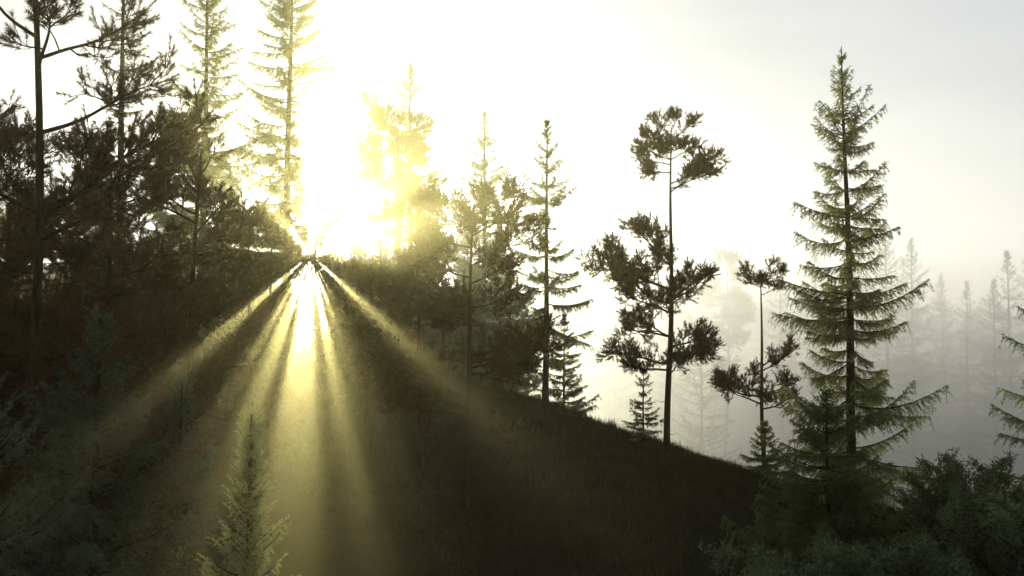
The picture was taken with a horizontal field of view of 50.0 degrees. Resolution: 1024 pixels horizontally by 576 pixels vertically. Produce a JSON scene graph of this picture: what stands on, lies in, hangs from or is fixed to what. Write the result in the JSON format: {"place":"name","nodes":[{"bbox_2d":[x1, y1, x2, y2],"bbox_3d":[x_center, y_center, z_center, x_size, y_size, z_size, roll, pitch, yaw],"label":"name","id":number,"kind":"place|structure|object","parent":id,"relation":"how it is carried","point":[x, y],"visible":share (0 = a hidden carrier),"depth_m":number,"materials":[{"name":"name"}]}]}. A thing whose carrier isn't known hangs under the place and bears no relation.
{"place":"outdoors","nodes":[
{"label":"outdoors","id":0,"kind":"place"},
{"bbox_2d":[445,327,463,373],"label":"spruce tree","id":1,"kind":"object","parent":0,"point":[456,334],"visible":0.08,"depth_m":85.50,"materials":[{"name":"green plant"}]},
{"bbox_2d":[452,322,473,377],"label":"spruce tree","id":2,"kind":"object","parent":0,"point":[462,347],"visible":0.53,"depth_m":78.77,"materials":[{"name":"green plant"}]},
{"bbox_2d":[0,267,1023,575],"bbox_3d":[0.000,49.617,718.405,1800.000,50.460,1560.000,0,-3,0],"label":"ground","id":3,"kind":"structure","parent":0,"point":[318,541],"depth_m":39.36,"materials":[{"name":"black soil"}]},
{"bbox_2d":[0,190,20,250],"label":"pine tree","id":4,"kind":"object","parent":3,"relation":"on","point":[1,209],"visible":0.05,"depth_m":75.60,"materials":[{"name":"green plant"}]},
{"bbox_2d":[0,370,87,572],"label":"spruce tree","id":5,"kind":"object","parent":3,"relation":"on","point":[16,543],"visible":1,"depth_m":8.45,"materials":[{"name":"green plant"}]},
{"bbox_2d":[0,85,139,525],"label":"pine tree","id":6,"kind":"object","parent":3,"relation":"on","point":[20,252],"visible":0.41,"depth_m":19.36,"materials":[{"name":"green plant"}]},
{"bbox_2d":[0,181,178,556],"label":"pine tree","id":7,"kind":"object","parent":3,"relation":"on","point":[11,476],"visible":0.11,"depth_m":25.33,"materials":[{"name":"green plant"}]},
{"bbox_2d":[0,300,198,575],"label":"spruce tree","id":8,"kind":"object","parent":3,"relation":"on","point":[85,433],"visible":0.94,"depth_m":14.83,"materials":[{"name":"green plant"}]},
{"bbox_2d":[0,0,221,574],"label":"pine tree","id":9,"kind":"object","parent":3,"relation":"on","point":[104,164],"visible":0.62,"depth_m":16.87,"materials":[{"name":"green plant"}]},
{"bbox_2d":[78,0,167,534],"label":"spruce tree","id":10,"kind":"object","parent":3,"relation":"on","point":[122,58],"visible":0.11,"depth_m":34.23,"materials":[{"name":"green plant"}]},
{"bbox_2d":[0,117,246,569],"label":"pine tree","id":11,"kind":"object","parent":3,"relation":"on","point":[169,269],"visible":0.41,"depth_m":20.42,"materials":[{"name":"green plant"}]},
{"bbox_2d":[72,91,287,573],"bbox_3d":[-7.178,2.662,23.816,4.450,13.578,5.622,0,-3,0],"label":"pine tree","id":12,"kind":"object","parent":3,"relation":"on","point":[239,267],"visible":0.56,"depth_m":23.90,"materials":[{"name":"green plant"}]},
{"bbox_2d":[124,366,235,575],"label":"spruce tree","id":13,"kind":"object","parent":3,"relation":"on","point":[186,470],"visible":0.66,"depth_m":16.94,"materials":[{"name":"green plant"}]},
{"bbox_2d":[132,0,275,406],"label":"spruce tree","id":14,"kind":"object","parent":3,"relation":"on","point":[223,165],"visible":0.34,"depth_m":48.25,"materials":[{"name":"green plant"}]},
{"bbox_2d":[207,172,247,344],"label":"pine tree","id":15,"kind":"object","parent":3,"relation":"on","point":[229,218],"visible":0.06,"depth_m":74.64,"materials":[{"name":"green plant"}]},
{"bbox_2d":[164,203,321,542],"bbox_3d":[-7.817,2.886,33.072,4.444,10.955,4.806,-1,-3,20],"label":"pine tree","id":16,"kind":"object","parent":3,"relation":"on","point":[278,440],"visible":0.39,"depth_m":32.59,"materials":[{"name":"green plant"}]},
{"bbox_2d":[196,410,301,575],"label":"spruce tree","id":17,"kind":"object","parent":3,"relation":"on","point":[249,561],"visible":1,"depth_m":9.81,"materials":[{"name":"green plant"}]},
{"bbox_2d":[216,193,345,451],"bbox_3d":[-9.326,1.678,44.055,5.142,10.882,5.643,2,-4,-39],"label":"pine tree","id":18,"kind":"object","parent":3,"relation":"on","point":[289,260],"visible":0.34,"depth_m":43.30,"materials":[{"name":"green plant"}]},
{"bbox_2d":[219,0,350,385],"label":"spruce tree","id":19,"kind":"object","parent":3,"relation":"on","point":[288,176],"visible":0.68,"depth_m":58.30,"materials":[{"name":"green plant"}]},
{"bbox_2d":[272,250,300,323],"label":"spruce tree","id":20,"kind":"object","parent":3,"relation":"on","point":[279,309],"visible":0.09,"depth_m":84.73,"materials":[{"name":"green plant"}]},
{"bbox_2d":[274,250,383,419],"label":"pine tree","id":21,"kind":"object","parent":3,"relation":"on","point":[333,262],"visible":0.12,"depth_m":49.72,"materials":[{"name":"green plant"}]},
{"bbox_2d":[309,249,428,443],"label":"pine tree","id":22,"kind":"object","parent":3,"relation":"on","point":[360,326],"visible":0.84,"depth_m":45.18,"materials":[{"name":"green plant"}]},
{"bbox_2d":[363,243,390,263],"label":"pine tree","id":23,"kind":"object","parent":3,"relation":"on","point":[377,249],"visible":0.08,"depth_m":89.65,"materials":[{"name":"green plant"}]},
{"bbox_2d":[348,199,418,340],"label":"pine tree","id":24,"kind":"object","parent":3,"relation":"on","point":[397,237],"visible":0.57,"depth_m":65.81,"materials":[{"name":"green plant"}]},
{"bbox_2d":[342,89,442,354],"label":"pine tree","id":25,"kind":"object","parent":3,"relation":"on","point":[402,186],"visible":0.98,"depth_m":69.15,"materials":[{"name":"green plant"}]},
{"bbox_2d":[361,184,454,467],"bbox_3d":[-3.775,1.676,42.981,4.049,11.795,4.212,2,-3,-31],"label":"pine tree","id":26,"kind":"object","parent":3,"relation":"on","point":[398,289],"visible":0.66,"depth_m":42.70,"materials":[{"name":"green plant"}]},
{"bbox_2d":[367,61,456,350],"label":"spruce tree","id":27,"kind":"object","parent":3,"relation":"on","point":[410,69],"visible":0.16,"depth_m":84.26,"materials":[{"name":"green plant"}]},
{"bbox_2d":[412,309,435,355],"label":"spruce tree","id":28,"kind":"object","parent":3,"relation":"on","point":[428,338],"visible":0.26,"depth_m":80.07,"materials":[{"name":"green plant"}]},
{"bbox_2d":[437,313,453,370],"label":"pine tree","id":29,"kind":"object","parent":3,"relation":"on","point":[446,332],"visible":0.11,"depth_m":74.85,"materials":[{"name":"green plant"}]},
{"bbox_2d":[353,171,566,507],"bbox_3d":[-1.815,2.035,37.958,7.267,12.187,3.985,1,-3,-13],"label":"pine tree","id":30,"kind":"object","parent":3,"relation":"on","point":[518,350],"visible":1,"depth_m":37.72,"materials":[{"name":"green plant"}]},
{"bbox_2d":[434,233,486,373],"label":"spruce tree","id":31,"kind":"object","parent":3,"relation":"on","point":[464,250],"visible":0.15,"depth_m":87.99,"materials":[{"name":"green plant"}]},
{"bbox_2d":[438,232,488,350],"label":"spruce tree","id":32,"kind":"object","parent":3,"relation":"on","point":[465,280],"visible":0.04,"depth_m":99.77,"materials":[{"name":"green plant"}]},
{"bbox_2d":[446,227,499,325],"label":"pine tree","id":33,"kind":"object","parent":3,"relation":"on","point":[462,248],"visible":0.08,"depth_m":98.51,"materials":[{"name":"green plant"}]},
{"bbox_2d":[453,237,504,377],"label":"spruce tree","id":34,"kind":"object","parent":3,"relation":"on","point":[486,325],"visible":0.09,"depth_m":85.79,"materials":[{"name":"green plant"}]},
{"bbox_2d":[439,109,536,391],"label":"spruce tree","id":35,"kind":"object","parent":3,"relation":"on","point":[494,180],"visible":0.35,"depth_m":80.09,"materials":[{"name":"green plant"}]},
{"bbox_2d":[481,291,519,391],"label":"spruce tree","id":36,"kind":"object","parent":3,"relation":"on","point":[500,312],"visible":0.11,"depth_m":75.97,"materials":[{"name":"green plant"}]},
{"bbox_2d":[481,270,540,396],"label":"spruce tree","id":37,"kind":"object","parent":3,"relation":"on","point":[511,310],"visible":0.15,"depth_m":75.68,"materials":[{"name":"green plant"}]},
{"bbox_2d":[486,281,536,393],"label":"spruce tree","id":38,"kind":"object","parent":3,"relation":"on","point":[522,375],"visible":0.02,"depth_m":83.94,"materials":[{"name":"green plant"}]},
{"bbox_2d":[485,292,543,390],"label":"pine tree","id":39,"kind":"object","parent":3,"relation":"on","point":[537,380],"visible":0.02,"depth_m":87.14,"materials":[{"name":"green plant"}]},
{"bbox_2d":[534,292,553,320],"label":"pine tree","id":40,"kind":"object","parent":3,"relation":"on","point":[540,302],"visible":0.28,"depth_m":304.66,"materials":[{"name":"green plant"}]},
{"bbox_2d":[503,118,596,400],"bbox_3d":[2.100,-1.360,62.912,5.614,17.457,5.822,0,-3,0],"label":"spruce tree","id":41,"kind":"object","parent":3,"relation":"on","point":[543,277],"visible":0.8,"depth_m":62.92,"materials":[{"name":"green plant"}]},
{"bbox_2d":[549,276,569,357],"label":"spruce tree","id":42,"kind":"object","parent":3,"relation":"on","point":[554,303],"visible":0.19,"depth_m":265.25,"materials":[{"name":"green plant"}]},
{"bbox_2d":[537,313,600,415],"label":"spruce tree","id":43,"kind":"object","parent":3,"relation":"on","point":[567,395],"visible":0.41,"depth_m":73.47,"materials":[{"name":"green plant"}]},
{"bbox_2d":[565,281,583,358],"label":"spruce tree","id":44,"kind":"object","parent":3,"relation":"on","point":[571,315],"visible":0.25,"depth_m":284.39,"materials":[{"name":"green plant"}]},
{"bbox_2d":[549,268,607,418],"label":"spruce tree","id":45,"kind":"object","parent":3,"relation":"on","point":[577,351],"visible":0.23,"depth_m":191.30,"materials":[{"name":"green plant"}]},
{"bbox_2d":[575,324,602,413],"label":"pine tree","id":46,"kind":"object","parent":3,"relation":"on","point":[594,342],"visible":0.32,"depth_m":219.93,"materials":[{"name":"green plant"}]},
{"bbox_2d":[579,304,606,398],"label":"spruce tree","id":47,"kind":"object","parent":3,"relation":"on","point":[589,319],"visible":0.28,"depth_m":229.56,"materials":[{"name":"green plant"}]},
{"bbox_2d":[591,314,608,373],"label":"spruce tree","id":48,"kind":"object","parent":3,"relation":"on","point":[598,345],"visible":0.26,"depth_m":257.06,"materials":[{"name":"green plant"}]},
{"bbox_2d":[560,229,642,430],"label":"spruce tree","id":49,"kind":"object","parent":3,"relation":"on","point":[604,334],"visible":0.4,"depth_m":184.83,"materials":[{"name":"green plant"}]},
{"bbox_2d":[613,308,636,389],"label":"spruce tree","id":50,"kind":"object","parent":3,"relation":"on","point":[624,379],"visible":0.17,"depth_m":247.30,"materials":[{"name":"green plant"}]},
{"bbox_2d":[628,327,657,389],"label":"spruce tree","id":51,"kind":"object","parent":3,"relation":"on","point":[642,344],"visible":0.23,"depth_m":249.57,"materials":[{"name":"green plant"}]},
{"bbox_2d":[621,370,665,449],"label":"spruce tree","id":52,"kind":"object","parent":3,"relation":"on","point":[641,435],"visible":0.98,"depth_m":51.65,"materials":[{"name":"green plant"}]},
{"bbox_2d":[639,301,664,387],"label":"spruce tree","id":53,"kind":"object","parent":3,"relation":"on","point":[656,353],"visible":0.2,"depth_m":252.52,"materials":[{"name":"green plant"}]},
{"bbox_2d":[573,105,732,457],"bbox_3d":[6.913,-0.214,52.079,7.493,17.570,4.561,1,-3,-24],"label":"pine tree","id":54,"kind":"object","parent":3,"relation":"on","point":[631,276],"visible":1,"depth_m":51.95,"materials":[{"name":"green plant"}]},
{"bbox_2d":[645,298,706,455],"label":"spruce tree","id":55,"kind":"object","parent":3,"relation":"on","point":[673,430],"visible":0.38,"depth_m":191.25,"materials":[{"name":"green plant"}]},
{"bbox_2d":[670,375,695,448],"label":"spruce tree","id":56,"kind":"object","parent":3,"relation":"on","point":[680,392],"visible":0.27,"depth_m":193.34,"materials":[{"name":"green plant"}]},
{"bbox_2d":[698,364,711,398],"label":"spruce tree","id":57,"kind":"object","parent":3,"relation":"on","point":[705,385],"visible":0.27,"depth_m":241.59,"materials":[{"name":"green plant"}]},
{"bbox_2d":[672,324,749,466],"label":"spruce tree","id":58,"kind":"object","parent":3,"relation":"on","point":[702,401],"visible":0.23,"depth_m":142.75,"materials":[{"name":"green plant"}]},
{"bbox_2d":[697,349,731,427],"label":"spruce tree","id":59,"kind":"object","parent":3,"relation":"on","point":[714,405],"visible":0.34,"depth_m":222.93,"materials":[{"name":"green plant"}]},
{"bbox_2d":[683,247,757,459],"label":"pine tree","id":60,"kind":"object","parent":3,"relation":"on","point":[739,300],"visible":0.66,"depth_m":189.25,"materials":[{"name":"green plant"}]},
{"bbox_2d":[744,409,761,465],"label":"spruce tree","id":61,"kind":"object","parent":3,"relation":"on","point":[756,431],"visible":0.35,"depth_m":192.63,"materials":[{"name":"green plant"}]},
{"bbox_2d":[707,254,803,464],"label":"pine tree","id":62,"kind":"object","parent":3,"relation":"on","point":[731,382],"visible":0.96,"depth_m":61.61,"materials":[{"name":"green plant"}]},
{"bbox_2d":[752,308,771,371],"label":"pine tree","id":63,"kind":"object","parent":3,"relation":"on","point":[757,322],"visible":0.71,"depth_m":280.07,"materials":[{"name":"green plant"}]},
{"bbox_2d":[738,420,791,480],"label":"spruce tree","id":64,"kind":"object","parent":3,"relation":"on","point":[764,430],"visible":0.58,"depth_m":54.59,"materials":[{"name":"green plant"}]},
{"bbox_2d":[755,307,774,356],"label":"pine tree","id":65,"kind":"object","parent":3,"relation":"on","point":[770,333],"visible":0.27,"depth_m":298.07,"materials":[{"name":"green plant"}]},
{"bbox_2d":[751,376,783,477],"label":"spruce tree","id":66,"kind":"object","parent":3,"relation":"on","point":[767,416],"visible":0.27,"depth_m":194.15,"materials":[{"name":"green plant"}]},
{"bbox_2d":[767,326,779,371],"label":"spruce tree","id":67,"kind":"object","parent":3,"relation":"on","point":[773,339],"visible":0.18,"depth_m":268.88,"materials":[{"name":"green plant"}]},
{"bbox_2d":[744,256,815,471],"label":"spruce tree","id":68,"kind":"object","parent":3,"relation":"on","point":[781,421],"visible":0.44,"depth_m":197.11,"materials":[{"name":"green plant"}]},
{"bbox_2d":[773,322,801,387],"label":"pine tree","id":69,"kind":"object","parent":3,"relation":"on","point":[794,352],"visible":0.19,"depth_m":242.70,"materials":[{"name":"green plant"}]},
{"bbox_2d":[697,532,879,575],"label":"shrub","id":70,"kind":"object","parent":3,"relation":"on","point":[830,560],"visible":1,"depth_m":27.71,"materials":[{"name":"green plant"}]},
{"bbox_2d":[802,347,822,404],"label":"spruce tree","id":71,"kind":"object","parent":3,"relation":"on","point":[811,381],"visible":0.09,"depth_m":226.73,"materials":[{"name":"green plant"}]},
{"bbox_2d":[784,240,845,471],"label":"spruce tree","id":72,"kind":"object","parent":3,"relation":"on","point":[815,350],"visible":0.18,"depth_m":201.81,"materials":[{"name":"green plant"}]},
{"bbox_2d":[716,385,931,575],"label":"spruce tree","id":73,"kind":"object","parent":3,"relation":"on","point":[845,496],"visible":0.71,"depth_m":32.32,"materials":[{"name":"green plant"}]},
{"bbox_2d":[829,380,864,454],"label":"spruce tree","id":74,"kind":"object","parent":3,"relation":"on","point":[839,402],"visible":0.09,"depth_m":187.32,"materials":[{"name":"green plant"}]},
{"bbox_2d":[768,46,954,515],"bbox_3d":[14.539,-0.193,47.094,7.689,20.675,5.986,0,-3,0],"label":"spruce tree","id":75,"kind":"object","parent":3,"relation":"on","point":[868,395],"visible":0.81,"depth_m":46.70,"materials":[{"name":"green plant"}]},
{"bbox_2d":[833,247,898,449],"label":"spruce tree","id":76,"kind":"object","parent":3,"relation":"on","point":[862,349],"visible":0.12,"depth_m":204.38,"materials":[{"name":"green plant"}]},
{"bbox_2d":[858,303,880,360],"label":"spruce tree","id":77,"kind":"object","parent":3,"relation":"on","point":[869,348],"visible":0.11,"depth_m":290.75,"materials":[{"name":"green plant"}]},
{"bbox_2d":[794,529,977,575],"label":"shrub","id":78,"kind":"object","parent":3,"relation":"on","point":[909,553],"visible":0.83,"depth_m":27.98,"materials":[{"name":"green plant"}]},
{"bbox_2d":[872,437,901,508],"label":"spruce tree","id":79,"kind":"object","parent":3,"relation":"on","point":[882,462],"visible":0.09,"depth_m":176.83,"materials":[{"name":"green plant"}]},
{"bbox_2d":[880,325,901,410],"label":"spruce tree","id":80,"kind":"object","parent":3,"relation":"on","point":[890,362],"visible":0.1,"depth_m":231.46,"materials":[{"name":"green plant"}]},
{"bbox_2d":[880,298,903,370],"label":"spruce tree","id":81,"kind":"object","parent":3,"relation":"on","point":[894,341],"visible":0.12,"depth_m":279.48,"materials":[{"name":"green plant"}]},
{"bbox_2d":[845,223,942,505],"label":"spruce tree","id":82,"kind":"object","parent":3,"relation":"on","point":[878,434],"visible":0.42,"depth_m":180.34,"materials":[{"name":"green plant"}]},
{"bbox_2d":[891,356,934,414],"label":"pine tree","id":83,"kind":"object","parent":3,"relation":"on","point":[921,388],"visible":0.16,"depth_m":200.98,"materials":[{"name":"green plant"}]},
{"bbox_2d":[896,314,929,356],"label":"pine tree","id":84,"kind":"object","parent":3,"relation":"on","point":[915,342],"visible":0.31,"depth_m":236.20,"materials":[{"name":"green plant"}]},
{"bbox_2d":[875,237,966,497],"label":"spruce tree","id":85,"kind":"object","parent":3,"relation":"on","point":[917,311],"visible":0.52,"depth_m":190.44,"materials":[{"name":"green plant"}]},
{"bbox_2d":[925,301,956,381],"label":"pine tree","id":86,"kind":"object","parent":3,"relation":"on","point":[939,331],"visible":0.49,"depth_m":261.29,"materials":[{"name":"green plant"}]},
{"bbox_2d":[915,274,976,449],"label":"spruce tree","id":87,"kind":"object","parent":3,"relation":"on","point":[940,285],"visible":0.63,"depth_m":210.51,"materials":[{"name":"green plant"}]},
{"bbox_2d":[935,320,961,409],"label":"spruce tree","id":88,"kind":"object","parent":3,"relation":"on","point":[946,324],"visible":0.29,"depth_m":234.35,"materials":[{"name":"green plant"}]},
{"bbox_2d":[885,447,1023,575],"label":"shrub","id":89,"kind":"object","parent":3,"relation":"on","point":[927,512],"visible":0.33,"depth_m":35.37,"materials":[{"name":"green plant"}]},
{"bbox_2d":[949,381,976,465],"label":"spruce tree","id":90,"kind":"object","parent":3,"relation":"on","point":[962,389],"visible":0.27,"depth_m":203.75,"materials":[{"name":"green plant"}]},
{"bbox_2d":[953,313,986,407],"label":"pine tree","id":91,"kind":"object","parent":3,"relation":"on","point":[973,321],"visible":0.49,"depth_m":236.51,"materials":[{"name":"green plant"}]},
{"bbox_2d":[959,303,980,389],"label":"spruce tree","id":92,"kind":"object","parent":3,"relation":"on","point":[970,362],"visible":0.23,"depth_m":251.59,"materials":[{"name":"green plant"}]},
{"bbox_2d":[933,280,1008,490],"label":"spruce tree","id":93,"kind":"object","parent":3,"relation":"on","point":[963,377],"visible":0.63,"depth_m":191.05,"materials":[{"name":"green plant"}]},
{"bbox_2d":[935,474,1023,575],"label":"shrub","id":94,"kind":"object","parent":3,"relation":"on","point":[998,548],"visible":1,"depth_m":30.37,"materials":[{"name":"green plant"}]},
{"bbox_2d":[969,298,992,367],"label":"spruce tree","id":95,"kind":"object","parent":3,"relation":"on","point":[982,321],"visible":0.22,"depth_m":274.26,"materials":[{"name":"green plant"}]},
{"bbox_2d":[971,347,993,415],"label":"pine tree","id":96,"kind":"object","parent":3,"relation":"on","point":[984,368],"visible":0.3,"depth_m":228.76,"materials":[{"name":"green plant"}]},
{"bbox_2d":[980,337,1000,394],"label":"pine tree","id":97,"kind":"object","parent":3,"relation":"on","point":[991,352],"visible":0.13,"depth_m":238.79,"materials":[{"name":"green plant"}]},
{"bbox_2d":[958,276,1023,490],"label":"spruce tree","id":98,"kind":"object","parent":3,"relation":"on","point":[986,435],"visible":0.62,"depth_m":178.09,"materials":[{"name":"green plant"}]},
{"bbox_2d":[963,250,1023,514],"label":"spruce tree","id":99,"kind":"object","parent":3,"relation":"on","point":[1011,359],"visible":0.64,"depth_m":178.79,"materials":[{"name":"green plant"}]},
{"bbox_2d":[980,305,1023,493],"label":"spruce tree","id":100,"kind":"object","parent":3,"relation":"on","point":[1013,421],"visible":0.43,"depth_m":37.10,"materials":[{"name":"green plant"}]},
{"bbox_2d":[992,296,1014,373],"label":"spruce tree","id":101,"kind":"object","parent":3,"relation":"on","point":[1001,336],"visible":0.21,"depth_m":274.35,"materials":[{"name":"green plant"}]},
{"bbox_2d":[988,259,1023,449],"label":"spruce tree","id":102,"kind":"object","parent":3,"relation":"on","point":[1022,335],"visible":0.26,"depth_m":204.99,"materials":[{"name":"green plant"}]},
{"bbox_2d":[999,368,1023,461],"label":"spruce tree","id":103,"kind":"object","parent":3,"relation":"on","point":[1015,412],"visible":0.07,"depth_m":204.98,"materials":[{"name":"green plant"}]},
{"bbox_2d":[0,0,1023,347],"label":"sky","id":104,"kind":"structure","parent":0,"point":[948,75],"materials":[{"name":"white"}]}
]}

